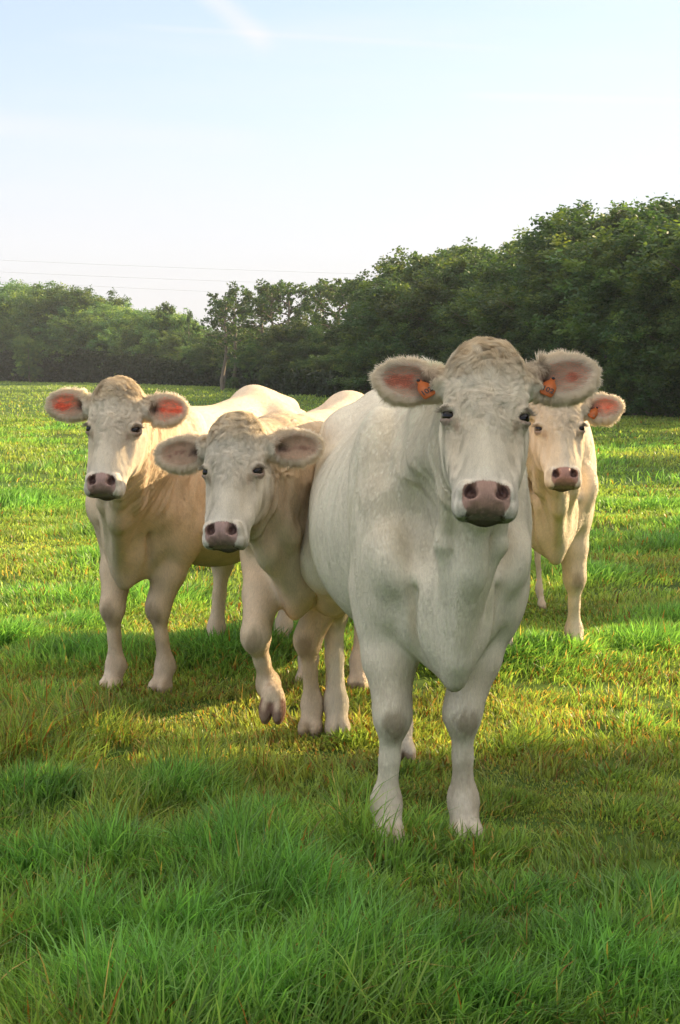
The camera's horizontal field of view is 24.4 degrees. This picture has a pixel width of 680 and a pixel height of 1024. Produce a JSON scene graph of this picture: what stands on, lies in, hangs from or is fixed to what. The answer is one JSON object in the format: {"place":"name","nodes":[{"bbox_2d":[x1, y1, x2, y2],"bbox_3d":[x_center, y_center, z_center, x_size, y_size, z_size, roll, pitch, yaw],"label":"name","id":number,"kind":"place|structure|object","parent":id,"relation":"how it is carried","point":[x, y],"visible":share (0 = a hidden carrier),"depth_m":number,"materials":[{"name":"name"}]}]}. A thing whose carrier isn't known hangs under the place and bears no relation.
{"place":"outdoors","nodes":[
{"label":"outdoors","id":0,"kind":"place"},
{"bbox_2d":[0,380,679,1023],"bbox_3d":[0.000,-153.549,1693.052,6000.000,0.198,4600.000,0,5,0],"label":"ground","id":1,"kind":"structure","parent":0,"point":[522,679],"depth_m":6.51,"materials":[{"name":"green plant"}]},
{"bbox_2d":[0,311,34,352],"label":"wood edge bush","id":2,"kind":"object","parent":1,"relation":"on","point":[3,328],"visible":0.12,"depth_m":160.84,"materials":[{"name":"green plant"}]},
{"bbox_2d":[0,277,43,298],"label":"broadleaf tree","id":3,"kind":"object","parent":1,"relation":"on","point":[5,287],"visible":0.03,"depth_m":172.76,"materials":[{"name":"green plant"}]},
{"bbox_2d":[11,333,43,382],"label":"round bush","id":4,"kind":"object","parent":1,"relation":"on","point":[32,350],"visible":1,"depth_m":147.02,"materials":[{"name":"green plant"}]},
{"bbox_2d":[0,279,55,320],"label":"broadleaf tree","id":5,"kind":"object","parent":1,"relation":"on","point":[5,307],"visible":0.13,"depth_m":165.82,"materials":[{"name":"green plant"}]},
{"bbox_2d":[3,283,82,349],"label":"broadleaf tree","id":6,"kind":"object","parent":1,"relation":"on","point":[17,306],"visible":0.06,"depth_m":160.16,"materials":[{"name":"green plant"}]},
{"bbox_2d":[15,322,70,370],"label":"wood edge bush","id":7,"kind":"object","parent":1,"relation":"on","point":[45,331],"visible":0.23,"depth_m":153.99,"materials":[{"name":"green plant"}]},
{"bbox_2d":[1,283,97,353],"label":"broadleaf tree","id":8,"kind":"object","parent":1,"relation":"on","point":[42,297],"visible":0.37,"depth_m":155.18,"materials":[{"name":"green plant"}]},
{"bbox_2d":[42,321,89,358],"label":"wood edge bush","id":9,"kind":"object","parent":1,"relation":"on","point":[55,349],"visible":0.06,"depth_m":150.59,"materials":[{"name":"green plant"}]},
{"bbox_2d":[42,307,112,370],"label":"wood edge bush","id":10,"kind":"object","parent":1,"relation":"on","point":[70,345],"visible":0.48,"depth_m":146.18,"materials":[{"name":"green plant"}]},
{"bbox_2d":[23,283,131,346],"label":"broadleaf tree","id":11,"kind":"object","parent":1,"relation":"on","point":[87,295],"visible":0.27,"depth_m":154.98,"materials":[{"name":"green plant"}]},
{"bbox_2d":[54,294,130,324],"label":"broadleaf tree","id":12,"kind":"object","parent":1,"relation":"on","point":[65,311],"visible":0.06,"depth_m":153.93,"materials":[{"name":"green plant"}]},
{"bbox_2d":[66,300,139,349],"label":"broadleaf tree","id":13,"kind":"object","parent":1,"relation":"on","point":[110,311],"visible":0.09,"depth_m":151.29,"materials":[{"name":"green plant"}]},
{"bbox_2d":[79,321,135,350],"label":"wood edge bush","id":14,"kind":"object","parent":1,"relation":"on","point":[105,327],"visible":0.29,"depth_m":143.69,"materials":[{"name":"green plant"}]},
{"bbox_2d":[98,332,130,368],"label":"wood edge bush","id":15,"kind":"object","parent":1,"relation":"on","point":[112,341],"visible":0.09,"depth_m":140.37,"materials":[{"name":"green plant"}]},
{"bbox_2d":[81,305,149,351],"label":"broadleaf tree","id":16,"kind":"object","parent":1,"relation":"on","point":[133,313],"visible":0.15,"depth_m":145.17,"materials":[{"name":"green plant"}]},
{"bbox_2d":[106,326,151,375],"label":"wood edge bush","id":17,"kind":"object","parent":1,"relation":"on","point":[134,338],"visible":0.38,"depth_m":136.43,"materials":[{"name":"green plant"}]},
{"bbox_2d":[111,304,197,355],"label":"broadleaf tree","id":18,"kind":"object","parent":1,"relation":"on","point":[126,321],"visible":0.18,"depth_m":137.82,"materials":[{"name":"green plant"}]},
{"bbox_2d":[147,301,180,355],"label":"broadleaf tree","id":19,"kind":"object","parent":1,"relation":"on","point":[166,307],"visible":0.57,"depth_m":133.47,"materials":[{"name":"green plant"}]},
{"bbox_2d":[127,308,203,357],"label":"broadleaf tree","id":20,"kind":"object","parent":1,"relation":"on","point":[149,338],"visible":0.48,"depth_m":133.12,"materials":[{"name":"green plant"}]},
{"bbox_2d":[0,348,346,396],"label":"field hedge","id":21,"kind":"object","parent":1,"relation":"on","point":[81,365],"visible":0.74,"depth_m":127.95,"materials":[{"name":"green plant"}]},
{"bbox_2d":[43,375,305,695],"bbox_3d":[-0.651,0.092,6.955,0.727,1.361,2.394,2,5,16],"label":"cow","id":22,"kind":"object","parent":1,"relation":"on","point":[146,516],"visible":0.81,"depth_m":6.53},
{"bbox_2d":[155,328,204,360],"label":"wood edge bush","id":23,"kind":"object","parent":1,"relation":"on","point":[171,343],"visible":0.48,"depth_m":128.49,"materials":[{"name":"green plant"}]},
{"bbox_2d":[160,320,212,349],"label":"broadleaf tree","id":24,"kind":"object","parent":1,"relation":"on","point":[170,328],"visible":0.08,"depth_m":134.45,"materials":[{"name":"green plant"}]},
{"bbox_2d":[181,309,196,346],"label":"broadleaf tree","id":25,"kind":"object","parent":1,"relation":"on","point":[188,323],"visible":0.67,"depth_m":128.92,"materials":[{"name":"green plant"}]},
{"bbox_2d":[181,328,223,364],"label":"wood edge bush","id":26,"kind":"object","parent":1,"relation":"on","point":[194,340],"visible":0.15,"depth_m":120.16,"materials":[{"name":"green plant"}]},
{"bbox_2d":[186,334,227,375],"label":"wood edge bush","id":27,"kind":"object","parent":1,"relation":"on","point":[198,365],"visible":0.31,"depth_m":115.66,"materials":[{"name":"green plant"}]},
{"bbox_2d":[190,294,256,389],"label":"broadleaf tree","id":28,"kind":"object","parent":1,"relation":"on","point":[224,322],"visible":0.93,"depth_m":99.73,"materials":[{"name":"green plant"}]},
{"bbox_2d":[206,334,244,376],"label":"wood edge bush","id":29,"kind":"object","parent":1,"relation":"on","point":[218,362],"visible":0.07,"depth_m":109.08,"materials":[{"name":"green plant"}]},
{"bbox_2d":[212,307,238,385],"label":"broadleaf tree","id":30,"kind":"object","parent":1,"relation":"on","point":[221,355],"visible":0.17,"depth_m":107.01,"materials":[{"name":"green plant"}]},
{"bbox_2d":[206,281,268,388],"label":"broadleaf tree","id":31,"kind":"object","parent":1,"relation":"on","point":[233,291],"visible":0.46,"depth_m":102.95,"materials":[{"name":"green plant"}]},
{"bbox_2d":[217,335,260,388],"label":"wood edge bush","id":32,"kind":"object","parent":1,"relation":"on","point":[230,380],"visible":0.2,"depth_m":103.32,"materials":[{"name":"green plant"}]},
{"bbox_2d":[227,336,269,379],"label":"wood edge bush","id":33,"kind":"object","parent":1,"relation":"on","point":[251,349],"visible":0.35,"depth_m":97.44,"materials":[{"name":"green plant"}]},
{"bbox_2d":[228,279,286,346],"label":"broadleaf tree","id":34,"kind":"object","parent":1,"relation":"on","point":[250,332],"visible":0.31,"depth_m":98.88,"materials":[{"name":"green plant"}]},
{"bbox_2d":[152,390,368,738],"bbox_3d":[-0.106,0.184,6.237,0.641,1.312,2.210,1,5,14],"label":"cow","id":35,"kind":"object","parent":1,"relation":"on","point":[258,475],"visible":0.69,"depth_m":5.45},
{"bbox_2d":[240,278,298,345],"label":"broadleaf tree","id":36,"kind":"object","parent":1,"relation":"on","point":[261,289],"visible":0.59,"depth_m":96.98,"materials":[{"name":"green plant"}]},
{"bbox_2d":[255,340,298,386],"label":"wood edge bush","id":37,"kind":"object","parent":1,"relation":"on","point":[269,348],"visible":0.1,"depth_m":91.55,"materials":[{"name":"green plant"}]},
{"bbox_2d":[253,316,310,370],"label":"broadleaf tree","id":38,"kind":"object","parent":1,"relation":"on","point":[279,332],"visible":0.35,"depth_m":91.91,"materials":[{"name":"green plant"}]},
{"bbox_2d":[246,282,320,334],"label":"broadleaf tree","id":39,"kind":"object","parent":1,"relation":"on","point":[274,288],"visible":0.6,"depth_m":95.65,"materials":[{"name":"green plant"}]},
{"bbox_2d":[258,338,327,382],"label":"wood edge bush","id":40,"kind":"object","parent":1,"relation":"on","point":[303,351],"visible":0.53,"depth_m":86.45,"materials":[{"name":"green plant"}]},
{"bbox_2d":[275,317,329,360],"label":"broadleaf tree","id":41,"kind":"object","parent":1,"relation":"on","point":[299,332],"visible":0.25,"depth_m":91.05,"materials":[{"name":"green plant"}]},
{"bbox_2d":[288,357,318,369],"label":"wood edge bush","id":42,"kind":"object","parent":1,"relation":"on","point":[304,363],"visible":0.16,"depth_m":83.55,"materials":[{"name":"green plant"}]},
{"bbox_2d":[287,280,347,332],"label":"broadleaf tree","id":43,"kind":"object","parent":1,"relation":"on","point":[304,291],"visible":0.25,"depth_m":94.94,"materials":[{"name":"green plant"}]},
{"bbox_2d":[306,354,333,369],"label":"wood edge bush","id":44,"kind":"object","parent":1,"relation":"on","point":[320,358],"visible":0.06,"depth_m":81.83,"materials":[{"name":"green plant"}]},
{"bbox_2d":[306,324,344,370],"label":"broadleaf tree","id":45,"kind":"object","parent":1,"relation":"on","point":[314,331],"visible":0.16,"depth_m":86.38,"materials":[{"name":"green plant"}]},
{"bbox_2d":[309,341,353,371],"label":"wood edge bush","id":46,"kind":"object","parent":1,"relation":"on","point":[323,365],"visible":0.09,"depth_m":79.54,"materials":[{"name":"green plant"}]},
{"bbox_2d":[322,317,344,345],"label":"broadleaf tree","id":47,"kind":"object","parent":1,"relation":"on","point":[331,331],"visible":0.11,"depth_m":85.27,"materials":[{"name":"green plant"}]},
{"bbox_2d":[301,278,366,328],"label":"broadleaf tree","id":48,"kind":"object","parent":1,"relation":"on","point":[325,287],"visible":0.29,"depth_m":88.99,"materials":[{"name":"green plant"}]},
{"bbox_2d":[309,287,361,331],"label":"broadleaf tree","id":49,"kind":"object","parent":1,"relation":"on","point":[316,301],"visible":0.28,"depth_m":89.91,"materials":[{"name":"green plant"}]},
{"bbox_2d":[323,343,351,375],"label":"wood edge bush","id":50,"kind":"object","parent":1,"relation":"on","point":[332,349],"visible":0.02,"depth_m":77.09,"materials":[{"name":"green plant"}]},
{"bbox_2d":[0,608,679,1023],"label":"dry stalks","id":51,"kind":"object","parent":1,"relation":"on","point":[298,808],"visible":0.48,"depth_m":4.36,"materials":[{"name":"beige plant"}]},
{"bbox_2d":[326,335,371,391],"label":"wood edge bush","id":52,"kind":"object","parent":1,"relation":"on","point":[331,361],"visible":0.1,"depth_m":75.26,"materials":[{"name":"green plant"}]},
{"bbox_2d":[324,312,376,393],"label":"broadleaf tree","id":53,"kind":"object","parent":1,"relation":"on","point":[347,384],"visible":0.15,"depth_m":72.71,"materials":[{"name":"green plant"}]},
{"bbox_2d":[334,340,374,390],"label":"wood edge bush","id":54,"kind":"object","parent":1,"relation":"on","point":[354,370],"visible":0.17,"depth_m":73.04,"materials":[{"name":"green plant"}]},
{"bbox_2d":[331,275,385,352],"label":"broadleaf tree","id":55,"kind":"object","parent":1,"relation":"on","point":[347,290],"visible":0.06,"depth_m":73.70,"materials":[{"name":"green plant"}]},
{"bbox_2d":[334,276,417,363],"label":"broadleaf tree","id":56,"kind":"object","parent":1,"relation":"on","point":[374,320],"visible":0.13,"depth_m":66.26,"materials":[{"name":"green plant"}]},
{"bbox_2d":[372,251,411,283],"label":"broadleaf tree","id":57,"kind":"object","parent":1,"relation":"on","point":[389,261],"visible":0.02,"depth_m":73.00,"materials":[{"name":"green plant"}]},
{"bbox_2d":[353,310,432,366],"bbox_3d":[3.164,-6.502,64.543,4.770,4.101,4.298,3,6,29],"label":"wood edge bush","id":58,"kind":"object","parent":1,"relation":"on","point":[383,331],"visible":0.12,"depth_m":64.22,"materials":[{"name":"green plant"}]},
{"bbox_2d":[374,257,425,285],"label":"broadleaf tree","id":59,"kind":"object","parent":1,"relation":"on","point":[383,275],"visible":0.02,"depth_m":71.40,"materials":[{"name":"green plant"}]},
{"bbox_2d":[341,248,459,351],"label":"broadleaf tree","id":60,"kind":"object","parent":1,"relation":"on","point":[390,279],"visible":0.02,"depth_m":68.94,"materials":[{"name":"green plant"}]},
{"bbox_2d":[348,269,463,385],"bbox_3d":[4.300,-7.230,64.585,7.388,5.574,6.294,2,6,23],"label":"broadleaf tree","id":61,"kind":"object","parent":1,"relation":"on","point":[380,345],"visible":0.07,"depth_m":64.30,"materials":[{"name":"green plant"}]},
{"bbox_2d":[380,255,441,326],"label":"broadleaf tree","id":62,"kind":"object","parent":1,"relation":"on","point":[392,270],"visible":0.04,"depth_m":70.10,"materials":[{"name":"green plant"}]},
{"bbox_2d":[383,317,459,361],"bbox_3d":[3.766,-5.998,61.716,4.137,3.700,3.525,0,5,-1],"label":"wood edge bush","id":63,"kind":"object","parent":1,"relation":"on","point":[404,334],"visible":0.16,"depth_m":61.49,"materials":[{"name":"green plant"}]},
{"bbox_2d":[367,266,496,364],"bbox_3d":[4.565,-6.908,61.849,6.747,5.432,7.487,-1,5,-15],"label":"broadleaf tree","id":64,"kind":"object","parent":1,"relation":"on","point":[429,290],"visible":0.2,"depth_m":60.73,"materials":[{"name":"green plant"}]},
{"bbox_2d":[418,326,454,363],"bbox_3d":[4.391,-5.560,59.861,3.194,3.047,3.544,4,7,38],"label":"wood edge bush","id":65,"kind":"object","parent":1,"relation":"on","point":[431,350],"visible":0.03,"depth_m":59.66,"materials":[{"name":"green plant"}]},
{"bbox_2d":[371,249,502,317],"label":"broadleaf tree","id":66,"kind":"object","parent":1,"relation":"on","point":[433,265],"visible":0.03,"depth_m":66.89,"materials":[{"name":"green plant"}]},
{"bbox_2d":[381,237,501,323],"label":"broadleaf tree","id":67,"kind":"object","parent":1,"relation":"on","point":[461,249],"visible":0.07,"depth_m":69.90,"materials":[{"name":"green plant"}]},
{"bbox_2d":[377,246,511,361],"bbox_3d":[5.244,-7.398,63.127,7.390,6.206,6.495,1,5,6],"label":"broadleaf tree","id":68,"kind":"object","parent":1,"relation":"on","point":[408,308],"visible":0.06,"depth_m":61.35,"materials":[{"name":"green plant"}]},
{"bbox_2d":[300,336,603,850],"bbox_3d":[0.249,0.217,5.009,0.654,1.471,2.189,-1,5,-7],"label":"cow","id":69,"kind":"object","parent":1,"relation":"on","point":[416,547],"visible":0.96,"depth_m":4.38},
{"bbox_2d":[420,294,486,359],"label":"broadleaf tree","id":70,"kind":"object","parent":1,"relation":"on","point":[446,354],"visible":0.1,"depth_m":57.38,"materials":[{"name":"green plant"}]},
{"bbox_2d":[443,335,468,364],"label":"wood edge bush","id":71,"kind":"object","parent":1,"relation":"on","point":[457,343],"visible":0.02,"depth_m":55.83,"materials":[{"name":"green plant"}]},
{"bbox_2d":[422,255,497,323],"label":"broadleaf tree","id":72,"kind":"object","parent":1,"relation":"on","point":[443,276],"visible":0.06,"depth_m":60.95,"materials":[{"name":"green plant"}]},
{"bbox_2d":[430,279,510,364],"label":"broadleaf tree","id":73,"kind":"object","parent":1,"relation":"on","point":[443,314],"visible":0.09,"depth_m":56.74,"materials":[{"name":"green plant"}]},
{"bbox_2d":[426,248,525,332],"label":"broadleaf tree","id":74,"kind":"object","parent":1,"relation":"on","point":[489,275],"visible":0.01,"depth_m":57.87,"materials":[{"name":"green plant"}]},
{"bbox_2d":[452,269,536,351],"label":"broadleaf tree","id":75,"kind":"object","parent":1,"relation":"on","point":[492,321],"visible":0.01,"depth_m":53.58,"materials":[{"name":"green plant"}]},
{"bbox_2d":[490,242,520,264],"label":"broadleaf tree","id":76,"kind":"object","parent":1,"relation":"on","point":[507,251],"visible":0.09,"depth_m":60.95,"materials":[{"name":"green plant"}]},
{"bbox_2d":[469,271,543,356],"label":"broadleaf tree","id":77,"kind":"object","parent":1,"relation":"on","point":[489,310],"visible":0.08,"depth_m":52.38,"materials":[{"name":"green plant"}]},
{"bbox_2d":[496,225,546,260],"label":"broadleaf tree","id":78,"kind":"object","parent":1,"relation":"on","point":[523,233],"visible":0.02,"depth_m":62.34,"materials":[{"name":"green plant"}]},
{"bbox_2d":[502,302,547,361],"bbox_3d":[6.843,-5.248,51.502,4.577,4.020,4.681,-2,6,-22],"label":"wood edge bush","id":79,"kind":"object","parent":1,"relation":"on","point":[529,351],"visible":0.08,"depth_m":50.81,"materials":[{"name":"green plant"}]},
{"bbox_2d":[486,244,564,337],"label":"broadleaf tree","id":80,"kind":"object","parent":1,"relation":"on","point":[508,286],"visible":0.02,"depth_m":53.63,"materials":[{"name":"green plant"}]},
{"bbox_2d":[506,248,592,363],"bbox_3d":[8.515,-5.804,50.491,7.211,5.344,7.374,3,6,28],"label":"broadleaf tree","id":81,"kind":"object","parent":1,"relation":"on","point":[520,280],"visible":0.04,"depth_m":48.74,"materials":[{"name":"green plant"}]},
{"bbox_2d":[519,302,602,362],"bbox_3d":[7.463,-4.953,48.635,4.515,3.966,4.617,-2,6,-25],"label":"wood edge bush","id":82,"kind":"object","parent":1,"relation":"on","point":[528,320],"visible":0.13,"depth_m":48.09,"materials":[{"name":"green plant"}]},
{"bbox_2d":[509,391,625,645],"bbox_3d":[0.860,0.023,7.856,0.716,1.339,2.590,0,5,-2],"label":"cow","id":83,"kind":"object","parent":1,"relation":"on","point":[561,466],"visible":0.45,"depth_m":7.05},
{"bbox_2d":[504,234,630,409],"bbox_3d":[8.547,-5.970,50.068,7.609,5.742,6.483,-5,7,-41],"label":"broadleaf tree","id":84,"kind":"object","parent":1,"relation":"on","point":[544,274],"visible":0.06,"depth_m":48.66,"materials":[{"name":"green plant"}]},
{"bbox_2d":[514,204,639,294],"bbox_3d":[9.584,-6.744,52.198,7.197,6.876,8.189,2,6,21],"label":"broadleaf tree","id":85,"kind":"object","parent":1,"relation":"on","point":[555,227],"visible":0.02,"depth_m":50.19,"materials":[{"name":"green plant"}]},
{"bbox_2d":[548,306,618,397],"bbox_3d":[8.035,-4.495,46.730,3.886,3.338,3.800,1,5,13],"label":"wood edge bush","id":86,"kind":"object","parent":1,"relation":"on","point":[562,343],"visible":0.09,"depth_m":46.78,"materials":[{"name":"green plant"}]},
{"bbox_2d":[523,239,643,411],"bbox_3d":[9.291,-5.596,47.829,7.457,5.404,7.293,2,6,22],"label":"broadleaf tree","id":87,"kind":"object","parent":1,"relation":"on","point":[535,336],"visible":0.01,"depth_m":48.27,"materials":[{"name":"green plant"}]},
{"bbox_2d":[513,199,660,257],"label":"broadleaf tree","id":88,"kind":"object","parent":1,"relation":"on","point":[585,209],"visible":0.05,"depth_m":49.67,"materials":[{"name":"green plant"}]},
{"bbox_2d":[529,222,659,411],"bbox_3d":[9.478,-5.643,46.170,7.977,5.781,7.801,3,6,28],"label":"broadleaf tree","id":89,"kind":"object","parent":1,"relation":"on","point":[607,261],"visible":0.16,"depth_m":46.77,"materials":[{"name":"green plant"}]},
{"bbox_2d":[521,203,678,307],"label":"broadleaf tree","id":90,"kind":"object","parent":1,"relation":"on","point":[623,213],"visible":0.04,"depth_m":49.45,"materials":[{"name":"green plant"}]},
{"bbox_2d":[525,222,679,411],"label":"broadleaf tree","id":91,"kind":"object","parent":1,"relation":"on","point":[573,324],"visible":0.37,"depth_m":44.06,"materials":[{"name":"green plant"}]},
{"bbox_2d":[573,215,679,414],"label":"broadleaf tree","id":92,"kind":"object","parent":1,"relation":"on","point":[625,244],"visible":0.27,"depth_m":43.43,"materials":[{"name":"green plant"}]},
{"bbox_2d":[593,340,662,415],"bbox_3d":[8.676,-3.987,44.374,3.124,2.744,3.195,4,7,39],"label":"wood edge bush","id":93,"kind":"object","parent":1,"relation":"on","point":[623,387],"visible":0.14,"depth_m":43.81,"materials":[{"name":"green plant"}]},
{"bbox_2d":[580,256,679,416],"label":"wood edge bush","id":94,"kind":"object","parent":1,"relation":"on","point":[632,404],"visible":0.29,"depth_m":42.63,"materials":[{"name":"green plant"}]},
{"bbox_2d":[600,359,661,415],"bbox_3d":[8.533,-4.049,45.156,3.039,2.718,2.590,4,6,36],"label":"wood edge bush","id":95,"kind":"object","parent":1,"relation":"on","point":[614,386],"visible":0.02,"depth_m":44.70,"materials":[{"name":"green plant"}]},
{"bbox_2d":[588,212,679,317],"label":"broadleaf tree","id":96,"kind":"object","parent":1,"relation":"on","point":[597,306],"visible":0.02,"depth_m":45.13,"materials":[{"name":"green plant"}]},
{"bbox_2d":[596,233,679,380],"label":"broadleaf tree","id":97,"kind":"object","parent":1,"relation":"on","point":[647,275],"visible":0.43,"depth_m":40.92,"materials":[{"name":"green plant"}]},
{"bbox_2d":[600,205,679,386],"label":"broadleaf tree","id":98,"kind":"object","parent":1,"relation":"on","point":[668,227],"visible":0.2,"depth_m":42.92,"materials":[{"name":"green plant"}]},
{"bbox_2d":[605,192,678,222],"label":"broadleaf tree","id":99,"kind":"object","parent":1,"relation":"on","point":[636,212],"visible":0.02,"depth_m":50.33,"materials":[{"name":"green plant"}]},
{"bbox_2d":[635,202,679,300],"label":"broadleaf tree","id":100,"kind":"object","parent":1,"relation":"on","point":[665,207],"visible":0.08,"depth_m":47.33,"materials":[{"name":"green plant"}]},
{"bbox_2d":[648,321,679,416],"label":"broadleaf tree","id":101,"kind":"object","parent":1,"relation":"on","point":[656,412],"visible":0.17,"depth_m":43.05,"materials":[{"name":"green plant"}]},
{"bbox_2d":[652,280,679,369],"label":"wood edge bush","id":102,"kind":"object","parent":1,"relation":"on","point":[675,328],"visible":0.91,"depth_m":39.87,"materials":[{"name":"green plant"}]},
{"bbox_2d":[0,0,679,332],"label":"sky","id":103,"kind":"structure","parent":0,"point":[302,138],"materials":[{"name":"blue"}]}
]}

